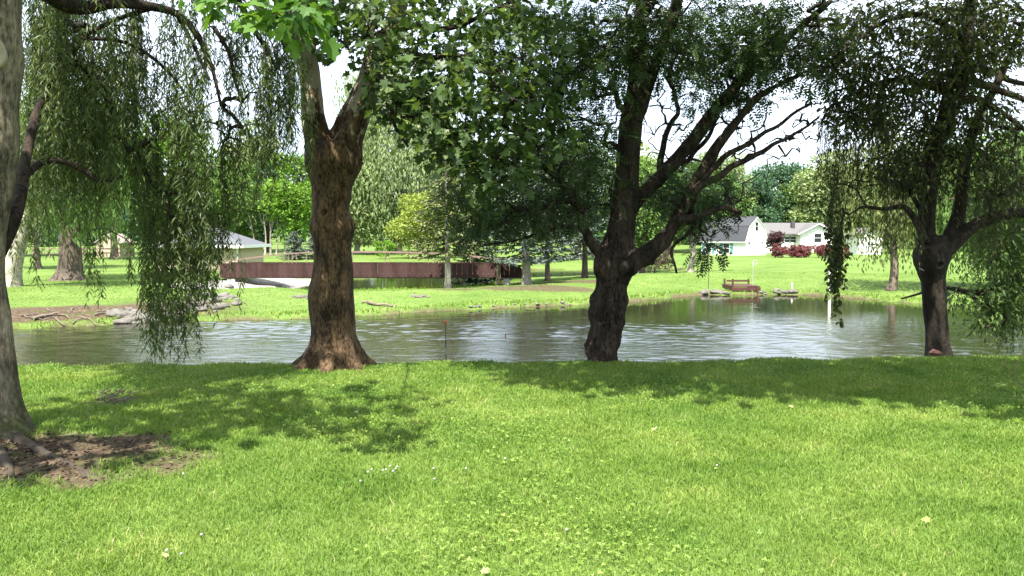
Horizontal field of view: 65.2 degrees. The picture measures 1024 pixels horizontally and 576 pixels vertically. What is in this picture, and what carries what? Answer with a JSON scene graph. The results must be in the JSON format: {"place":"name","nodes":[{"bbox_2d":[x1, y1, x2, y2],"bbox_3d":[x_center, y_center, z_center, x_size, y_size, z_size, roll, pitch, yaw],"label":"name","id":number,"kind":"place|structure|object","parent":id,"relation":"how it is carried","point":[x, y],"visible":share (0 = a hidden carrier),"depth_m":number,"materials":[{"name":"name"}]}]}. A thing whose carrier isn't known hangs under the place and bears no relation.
{"place":"outdoors","nodes":[
{"label":"outdoors","id":0,"kind":"place"},
{"bbox_2d":[0,206,1023,575],"bbox_3d":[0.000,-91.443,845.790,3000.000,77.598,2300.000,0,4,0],"label":"ground","id":1,"kind":"structure","parent":0,"point":[768,264],"depth_m":5.88,"materials":[{"name":"green plant"}]},
{"bbox_2d":[31,204,46,268],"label":"broadleaf tree","id":2,"kind":"object","parent":1,"relation":"on","point":[38,264],"visible":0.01,"depth_m":55.84,"materials":[{"name":"brown plant"}]},
{"bbox_2d":[32,312,60,319],"bbox_3d":[-14.400,0.861,24.727,0.148,0.196,0.878,2,4,26],"label":"driftwood","id":3,"kind":"object","parent":1,"relation":"on","point":[41,316],"visible":1,"depth_m":24.65,"materials":[{"name":"beige wood"}]},
{"bbox_2d":[5,101,132,286],"bbox_3d":[-20.206,-4.138,35.784,6.426,8.993,6.722,0,4,0],"label":"willow tree","id":4,"kind":"object","parent":1,"relation":"on","point":[9,265],"visible":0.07,"depth_m":35.54,"materials":[{"name":"green plant"}]},
{"bbox_2d":[31,247,134,257],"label":"rail fence","id":5,"kind":"object","parent":1,"relation":"on","point":[82,251],"visible":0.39,"depth_m":77.92,"materials":[{"name":"brown wood"}]},
{"bbox_2d":[20,83,160,280],"bbox_3d":[-22.424,-5.577,40.537,9.144,11.020,8.452,0,4,0],"label":"willow tree","id":6,"kind":"object","parent":1,"relation":"on","point":[70,263],"visible":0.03,"depth_m":40.50,"materials":[{"name":"green plant"}]},
{"bbox_2d":[0,429,219,489],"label":"leaf litter","id":7,"kind":"object","parent":1,"relation":"on","point":[6,441],"visible":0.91,"depth_m":5.72,"materials":[{"name":"brown plant"}]},
{"bbox_2d":[83,387,144,403],"bbox_3d":[-3.816,1.035,7.639,0.522,0.162,0.419,0,4,0],"label":"twig heap","id":8,"kind":"object","parent":1,"relation":"on","point":[113,394],"visible":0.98,"depth_m":7.67,"materials":[{"name":"brown wood"}]},
{"bbox_2d":[94,234,135,256],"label":"shed","id":9,"kind":"structure","parent":1,"relation":"on","point":[96,242],"depth_m":82.44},
{"bbox_2d":[106,308,124,316],"bbox_3d":[-12.725,0.827,25.801,0.656,0.319,0.562,6,9,-16],"label":"rock","id":10,"kind":"object","parent":1,"relation":"on","point":[114,312],"visible":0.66,"depth_m":25.62,"materials":[{"name":"stone"}]},
{"bbox_2d":[103,185,136,258],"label":"broadleaf tree","id":11,"kind":"object","parent":1,"relation":"on","point":[115,254],"depth_m":73.64,"materials":[{"name":"brown plant"}]},
{"bbox_2d":[113,319,127,323],"bbox_3d":[-12.326,1.078,25.257,0.388,0.197,0.487,9,5,37],"label":"rock","id":12,"kind":"object","parent":1,"relation":"on","point":[120,321],"visible":0.84,"depth_m":25.10,"materials":[{"name":"stone"}]},
{"bbox_2d":[120,312,132,318],"bbox_3d":[-12.314,0.918,25.678,0.489,0.322,0.647,-7,-10,21],"label":"rock","id":13,"kind":"object","parent":1,"relation":"on","point":[122,314],"visible":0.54,"depth_m":25.43,"materials":[{"name":"stone"}]},
{"bbox_2d":[121,316,138,322],"bbox_3d":[-12.210,1.048,25.596,0.595,0.318,0.587,5,-5,13],"label":"rock","id":14,"kind":"object","parent":1,"relation":"on","point":[130,319],"visible":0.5,"depth_m":25.35,"materials":[{"name":"stone"}]},
{"bbox_2d":[135,313,146,318],"bbox_3d":[-12.016,0.951,25.818,0.633,0.312,0.542,-7,15,-15],"label":"rock","id":15,"kind":"object","parent":1,"relation":"on","point":[140,317],"visible":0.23,"depth_m":25.62,"materials":[{"name":"stone"}]},
{"bbox_2d":[0,0,318,488],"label":"willow tree","id":16,"kind":"object","parent":1,"relation":"on","point":[54,125],"visible":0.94,"depth_m":7.61,"materials":[{"name":"green plant"}]},
{"bbox_2d":[131,108,226,226],"bbox_3d":[-27.686,-8.307,65.593,8.504,13.001,8.243,-1,4,-18],"label":"broadleaf tree","id":17,"kind":"object","parent":1,"relation":"on","point":[166,157],"visible":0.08,"depth_m":64.61,"materials":[{"name":"green plant"}]},
{"bbox_2d":[196,306,206,310],"bbox_3d":[-10.473,0.716,26.966,0.444,0.212,0.375,10,15,43],"label":"rock","id":18,"kind":"object","parent":1,"relation":"on","point":[204,308],"visible":0.62,"depth_m":26.84,"materials":[{"name":"stone"}]},
{"bbox_2d":[152,228,270,270],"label":"pavilion","id":19,"kind":"structure","parent":1,"relation":"on","point":[252,247],"depth_m":53.43,"materials":[{"name":"beige paint"}]},
{"bbox_2d":[209,303,224,309],"bbox_3d":[-10.156,0.675,27.436,0.639,0.318,0.400,-6,-7,31],"label":"rock","id":20,"kind":"object","parent":1,"relation":"on","point":[220,306],"visible":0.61,"depth_m":27.28,"materials":[{"name":"stone"}]},
{"bbox_2d":[181,158,256,231],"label":"broadleaf tree","id":21,"kind":"object","parent":1,"relation":"on","point":[216,190],"visible":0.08,"depth_m":82.84,"materials":[{"name":"green plant"}]},
{"bbox_2d":[224,284,233,288],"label":"rock","id":22,"kind":"object","parent":1,"relation":"on","point":[230,286],"visible":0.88,"depth_m":39.07,"materials":[{"name":"stone"}]},
{"bbox_2d":[231,301,241,305],"bbox_3d":[-9.737,0.548,28.230,0.369,0.168,0.418,0,14,10],"label":"rock","id":23,"kind":"object","parent":1,"relation":"on","point":[234,303],"visible":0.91,"depth_m":28.11,"materials":[{"name":"stone"}]},
{"bbox_2d":[211,161,265,238],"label":"broadleaf tree","id":24,"kind":"object","parent":1,"relation":"on","point":[244,230],"visible":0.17,"depth_m":95.49,"materials":[{"name":"green plant"}]},
{"bbox_2d":[228,194,258,238],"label":"birch tree","id":25,"kind":"object","parent":1,"relation":"on","point":[248,215],"visible":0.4,"depth_m":85.67,"materials":[{"name":"green plant"}]},
{"bbox_2d":[213,118,294,239],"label":"broadleaf tree","id":26,"kind":"object","parent":1,"relation":"on","point":[256,237],"visible":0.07,"depth_m":105.53,"materials":[{"name":"green plant"}]},
{"bbox_2d":[248,185,271,254],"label":"birch tree","id":27,"kind":"object","parent":1,"relation":"on","point":[257,205],"visible":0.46,"depth_m":86.06,"materials":[{"name":"green plant"}]},
{"bbox_2d":[258,182,278,254],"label":"birch tree","id":28,"kind":"object","parent":1,"relation":"on","point":[271,227],"visible":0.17,"depth_m":87.06,"materials":[{"name":"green plant"}]},
{"bbox_2d":[241,163,306,251],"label":"broadleaf tree","id":29,"kind":"object","parent":1,"relation":"on","point":[267,226],"visible":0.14,"depth_m":102.78,"materials":[{"name":"green plant"}]},
{"bbox_2d":[271,180,281,253],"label":"birch tree","id":30,"kind":"object","parent":1,"relation":"on","point":[276,251],"visible":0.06,"depth_m":87.92,"materials":[{"name":"white plant"}]},
{"bbox_2d":[257,152,311,255],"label":"broadleaf tree","id":31,"kind":"object","parent":1,"relation":"on","point":[302,207],"visible":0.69,"depth_m":78.33,"materials":[{"name":"green plant"}]},
{"bbox_2d":[278,206,290,253],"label":"birch tree","id":32,"kind":"object","parent":1,"relation":"on","point":[284,233],"visible":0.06,"depth_m":88.54,"materials":[{"name":"white plant"}]},
{"bbox_2d":[274,231,313,260],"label":"spruce tree","id":33,"kind":"object","parent":1,"relation":"on","point":[294,240],"visible":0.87,"depth_m":73.73,"materials":[{"name":"green plant"}]},
{"bbox_2d":[298,236,313,259],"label":"spruce tree","id":34,"kind":"object","parent":1,"relation":"on","point":[310,247],"visible":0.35,"depth_m":74.63,"materials":[{"name":"green plant"}]},
{"bbox_2d":[219,251,521,285],"bbox_3d":[-7.283,-0.865,41.835,16.328,2.101,2.160,0,4,0],"label":"footbridge","id":35,"kind":"object","parent":1,"relation":"on","point":[389,269],"visible":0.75,"depth_m":41.02,"materials":[{"name":"wood"}]},
{"bbox_2d":[349,141,401,253],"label":"broadleaf tree","id":36,"kind":"object","parent":1,"relation":"on","point":[357,234],"visible":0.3,"depth_m":87.55,"materials":[{"name":"green plant"}]},
{"bbox_2d":[366,300,396,306],"bbox_3d":[-4.801,0.572,29.395,1.282,0.216,0.188,2,4,25],"label":"driftwood","id":37,"kind":"object","parent":1,"relation":"on","point":[375,304],"visible":0.98,"depth_m":29.37,"materials":[{"name":"beige wood"}]},
{"bbox_2d":[372,240,395,257],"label":"shrub","id":38,"kind":"object","parent":1,"relation":"on","point":[391,245],"visible":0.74,"depth_m":75.50,"materials":[{"name":"green plant"}]},
{"bbox_2d":[177,0,604,373],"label":"maple tree","id":39,"kind":"object","parent":1,"relation":"on","point":[334,342],"visible":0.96,"depth_m":8.75,"materials":[{"name":"green plant"}]},
{"bbox_2d":[328,54,465,253],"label":"willow tree","id":40,"kind":"object","parent":1,"relation":"on","point":[402,174],"visible":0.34,"depth_m":87.32,"materials":[{"name":"green plant"}]},
{"bbox_2d":[382,191,458,256],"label":"broadleaf tree","id":41,"kind":"object","parent":1,"relation":"on","point":[404,220],"visible":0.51,"depth_m":76.96,"materials":[{"name":"green plant"}]},
{"bbox_2d":[444,321,446,361],"bbox_3d":[-0.855,0.902,10.329,0.042,0.969,0.026,0,4,0],"label":"reflector stake","id":42,"kind":"object","parent":1,"relation":"on","point":[445,322],"visible":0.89,"depth_m":10.31,"materials":[{"name":"metal"}]},
{"bbox_2d":[405,147,489,288],"bbox_3d":[-3.102,-3.405,38.296,4.160,7.153,3.906,0,4,0],"label":"spruce tree","id":43,"kind":"object","parent":1,"relation":"on","point":[447,251],"visible":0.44,"depth_m":38.02,"materials":[{"name":"green plant"}]},
{"bbox_2d":[419,137,494,252],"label":"broadleaf tree","id":44,"kind":"object","parent":1,"relation":"on","point":[461,214],"visible":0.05,"depth_m":93.99,"materials":[{"name":"green plant"}]},
{"bbox_2d":[28,180,915,246],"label":"distant woods","id":45,"kind":"object","parent":1,"relation":"on","point":[137,235],"visible":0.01,"depth_m":153.86,"materials":[{"name":"green plant"}]},
{"bbox_2d":[439,230,510,284],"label":"spruce tree","id":46,"kind":"object","parent":1,"relation":"on","point":[472,280],"visible":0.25,"depth_m":44.13,"materials":[{"name":"green plant"}]},
{"bbox_2d":[480,567,488,573],"bbox_3d":[-0.129,1.321,3.745,0.042,0.022,0.038,0,4,0],"label":"fallen leaf","id":47,"kind":"object","parent":1,"relation":"on","point":[483,570],"visible":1,"depth_m":3.74,"materials":[{"name":"yellow plant"}]},
{"bbox_2d":[8,272,986,327],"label":"shore grass","id":48,"kind":"structure","parent":1,"relation":"on","point":[514,301],"depth_m":34.27,"materials":[{"name":"green plant"}]},
{"bbox_2d":[19,360,1023,575],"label":"clover","id":49,"kind":"object","parent":1,"relation":"on","point":[532,524],"visible":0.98,"depth_m":4.83,"materials":[{"name":"green plant"}]},
{"bbox_2d":[483,115,571,284],"bbox_3d":[0.665,-4.349,39.803,4.706,8.714,5.014,0,4,0],"label":"spruce tree","id":50,"kind":"object","parent":1,"relation":"on","point":[526,259],"visible":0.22,"depth_m":39.56,"materials":[{"name":"green plant"}]},
{"bbox_2d":[510,140,576,246],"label":"broadleaf tree","id":51,"kind":"object","parent":1,"relation":"on","point":[541,213],"visible":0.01,"depth_m":103.53,"materials":[{"name":"green plant"}]},
{"bbox_2d":[516,131,582,280],"bbox_3d":[2.039,-4.341,43.232,4.324,8.255,4.588,0,4,0],"label":"spruce tree","id":52,"kind":"object","parent":1,"relation":"on","point":[545,254],"visible":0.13,"depth_m":43.37,"materials":[{"name":"green plant"}]},
{"bbox_2d":[528,126,616,259],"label":"broadleaf tree","id":53,"kind":"object","parent":1,"relation":"on","point":[606,169],"visible":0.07,"depth_m":72.01,"materials":[{"name":"green plant"}]},
{"bbox_2d":[550,119,609,277],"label":"spruce tree","id":54,"kind":"object","parent":1,"relation":"on","point":[585,254],"visible":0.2,"depth_m":44.82,"materials":[{"name":"green plant"}]},
{"bbox_2d":[590,155,669,271],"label":"broadleaf tree","id":55,"kind":"object","parent":1,"relation":"on","point":[652,231],"visible":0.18,"depth_m":58.76,"materials":[{"name":"green plant"}]},
{"bbox_2d":[615,141,657,242],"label":"broadleaf tree","id":56,"kind":"object","parent":1,"relation":"on","point":[645,156],"visible":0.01,"depth_m":104.58,"materials":[{"name":"green plant"}]},
{"bbox_2d":[409,0,871,362],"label":"locust tree","id":57,"kind":"object","parent":1,"relation":"on","point":[620,261],"visible":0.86,"depth_m":9.84,"materials":[{"name":"green plant"}]},
{"bbox_2d":[642,250,675,272],"bbox_3d":[9.292,-1.599,50.918,2.432,1.931,2.932,0,4,0],"label":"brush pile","id":58,"kind":"object","parent":1,"relation":"on","point":[665,256],"visible":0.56,"depth_m":50.58,"materials":[{"name":"brown plant"}]},
{"bbox_2d":[638,167,694,251],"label":"broadleaf tree","id":59,"kind":"object","parent":1,"relation":"on","point":[668,248],"depth_m":99.50,"materials":[{"name":"green plant"}]},
{"bbox_2d":[648,159,740,271],"bbox_3d":[11.568,-4.623,51.503,6.531,7.818,5.386,0,4,0],"label":"broadleaf tree","id":60,"kind":"object","parent":1,"relation":"on","point":[692,167],"visible":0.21,"depth_m":51.09,"materials":[{"name":"green plant"}]},
{"bbox_2d":[683,177,759,239],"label":"broadleaf tree","id":61,"kind":"object","parent":1,"relation":"on","point":[739,187],"visible":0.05,"depth_m":106.03,"materials":[{"name":"green plant"}]},
{"bbox_2d":[694,151,758,215],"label":"broadleaf tree","id":62,"kind":"object","parent":1,"relation":"on","point":[739,169],"visible":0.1,"depth_m":115.35,"materials":[{"name":"green plant"}]},
{"bbox_2d":[699,216,766,254],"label":"gambrel barn","id":63,"kind":"structure","parent":1,"relation":"on","point":[750,238],"depth_m":89.31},
{"bbox_2d":[723,243,729,252],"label":"window","id":64,"kind":"structure","parent":63,"relation":"in","point":[727,246],"depth_m":89.45,"materials":[{"name":"white paint"}]},
{"bbox_2d":[749,240,761,254],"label":"garage door","id":65,"kind":"structure","parent":63,"relation":"in","point":[755,246],"depth_m":89.33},
{"bbox_2d":[763,241,765,254],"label":"side door","id":66,"kind":"structure","parent":63,"relation":"in","point":[764,245],"depth_m":90.79,"materials":[{"name":"white paint"}]},
{"bbox_2d":[722,278,760,293],"bbox_3d":[10.957,0.138,38.347,1.374,1.260,1.930,0,4,0],"label":"dock","id":67,"kind":"object","parent":1,"relation":"on","point":[733,287],"visible":0.89,"depth_m":37.51,"materials":[{"name":"brown wood"}]},
{"bbox_2d":[737,172,788,222],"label":"broadleaf tree","id":68,"kind":"object","parent":1,"relation":"on","point":[766,204],"visible":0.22,"depth_m":125.37,"materials":[{"name":"green plant"}]},
{"bbox_2d":[765,230,784,251],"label":"broadleaf tree","id":69,"kind":"object","parent":1,"relation":"on","point":[774,237],"visible":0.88,"depth_m":83.55,"materials":[{"name":"red plant"}]},
{"bbox_2d":[770,243,785,257],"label":"barberry shrub","id":70,"kind":"object","parent":1,"relation":"on","point":[777,252],"visible":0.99,"depth_m":78.65,"materials":[{"name":"red plant"}]},
{"bbox_2d":[747,157,813,222],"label":"broadleaf tree","id":71,"kind":"object","parent":1,"relation":"on","point":[785,174],"visible":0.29,"depth_m":132.26,"materials":[{"name":"green plant"}]},
{"bbox_2d":[783,244,795,257],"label":"barberry shrub","id":72,"kind":"object","parent":1,"relation":"on","point":[789,250],"visible":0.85,"depth_m":79.00,"materials":[{"name":"red plant"}]},
{"bbox_2d":[763,221,831,252],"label":"ranch house","id":73,"kind":"structure","parent":1,"relation":"on","point":[805,234],"depth_m":100.55,"materials":[{"name":"white paint"}]},
{"bbox_2d":[784,236,790,242],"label":"window","id":74,"kind":"structure","parent":73,"relation":"in","point":[787,239],"depth_m":100.76,"materials":[{"name":"glass"}]},
{"bbox_2d":[789,236,795,242],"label":"window","id":75,"kind":"structure","parent":73,"relation":"in","point":[793,238],"depth_m":100.79,"materials":[{"name":"glass"}]},
{"bbox_2d":[813,233,821,242],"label":"window","id":76,"kind":"structure","parent":73,"relation":"in","point":[817,236],"depth_m":99.17,"materials":[{"name":"white glass"}]},
{"bbox_2d":[773,166,822,222],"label":"broadleaf tree","id":77,"kind":"object","parent":1,"relation":"on","point":[788,187],"visible":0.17,"depth_m":129.64,"materials":[{"name":"green plant"}]},
{"bbox_2d":[792,246,803,257],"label":"barberry shrub","id":78,"kind":"object","parent":1,"relation":"on","point":[797,252],"visible":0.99,"depth_m":78.75,"materials":[{"name":"red plant"}]},
{"bbox_2d":[798,244,812,257],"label":"barberry shrub","id":79,"kind":"object","parent":1,"relation":"on","point":[806,251],"visible":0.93,"depth_m":79.19,"materials":[{"name":"red plant"}]},
{"bbox_2d":[809,245,824,256],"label":"barberry shrub","id":80,"kind":"object","parent":1,"relation":"on","point":[818,251],"visible":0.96,"depth_m":78.62,"materials":[{"name":"red plant"}]},
{"bbox_2d":[784,148,861,228],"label":"broadleaf tree","id":81,"kind":"object","parent":1,"relation":"on","point":[815,214],"visible":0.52,"depth_m":120.70,"materials":[{"name":"green plant"}]},
{"bbox_2d":[821,163,884,241],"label":"broadleaf tree","id":82,"kind":"object","parent":1,"relation":"on","point":[858,210],"visible":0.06,"depth_m":125.17,"materials":[{"name":"green plant"}]},
{"bbox_2d":[844,228,881,254],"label":"shed","id":83,"kind":"structure","parent":1,"relation":"on","point":[854,250],"depth_m":90.15,"materials":[{"name":"white paint"}]},
{"bbox_2d":[867,238,875,254],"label":"door","id":84,"kind":"structure","parent":83,"relation":"in","point":[871,238],"depth_m":90.06,"materials":[{"name":"white paint"}]},
{"bbox_2d":[852,149,922,247],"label":"broadleaf tree","id":85,"kind":"object","parent":1,"relation":"on","point":[894,224],"depth_m":123.05,"materials":[{"name":"green plant"}]},
{"bbox_2d":[826,115,955,290],"bbox_3d":[17.220,-4.049,36.232,5.462,8.829,6.062,0,4,0],"label":"willow tree","id":86,"kind":"object","parent":1,"relation":"on","point":[892,284],"visible":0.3,"depth_m":36.33,"materials":[{"name":"green plant"}]},
{"bbox_2d":[792,0,1023,357],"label":"willow tree","id":87,"kind":"object","parent":1,"relation":"on","point":[961,56],"visible":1,"depth_m":10.29,"materials":[{"name":"green plant"}]},
{"bbox_2d":[930,349,941,353],"bbox_3d":[5.483,0.820,10.363,0.130,0.055,0.070,0,4,0],"label":"bracket fungus","id":88,"kind":"object","parent":87,"relation":"attached to","point":[935,351],"visible":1,"depth_m":10.33},
{"bbox_2d":[921,515,929,522],"bbox_3d":[2.282,1.274,4.406,0.046,0.028,0.046,0,4,0],"label":"fallen leaf","id":89,"kind":"object","parent":1,"relation":"on","point":[926,519],"visible":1,"depth_m":4.41,"materials":[{"name":"yellow plant"}]},
{"bbox_2d":[901,146,1023,356],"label":"willow tree","id":90,"kind":"object","parent":1,"relation":"on","point":[1003,296],"visible":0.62,"depth_m":13.82,"materials":[{"name":"green plant"}]},
{"bbox_2d":[906,119,1023,283],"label":"willow tree","id":91,"kind":"object","parent":1,"relation":"on","point":[945,214],"visible":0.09,"depth_m":34.21,"materials":[{"name":"green plant"}]},
{"bbox_2d":[947,129,1020,191],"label":"broadleaf tree","id":92,"kind":"object","parent":1,"relation":"on","point":[984,145],"depth_m":98.08,"materials":[{"name":"green plant"}]},
{"bbox_2d":[1002,349,1023,387],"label":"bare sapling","id":93,"kind":"object","parent":1,"relation":"on","point":[1014,369],"visible":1,"depth_m":7.67,"materials":[{"name":"brown plant"}]},
{"bbox_2d":[13,268,1023,367],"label":"water","id":94,"kind":"structure","parent":0,"point":[711,327],"depth_m":22.39,"materials":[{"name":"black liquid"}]},
{"bbox_2d":[21,0,1023,200],"label":"sky","id":95,"kind":"structure","parent":0,"point":[337,68],"materials":[{"name":"white"}]}
]}

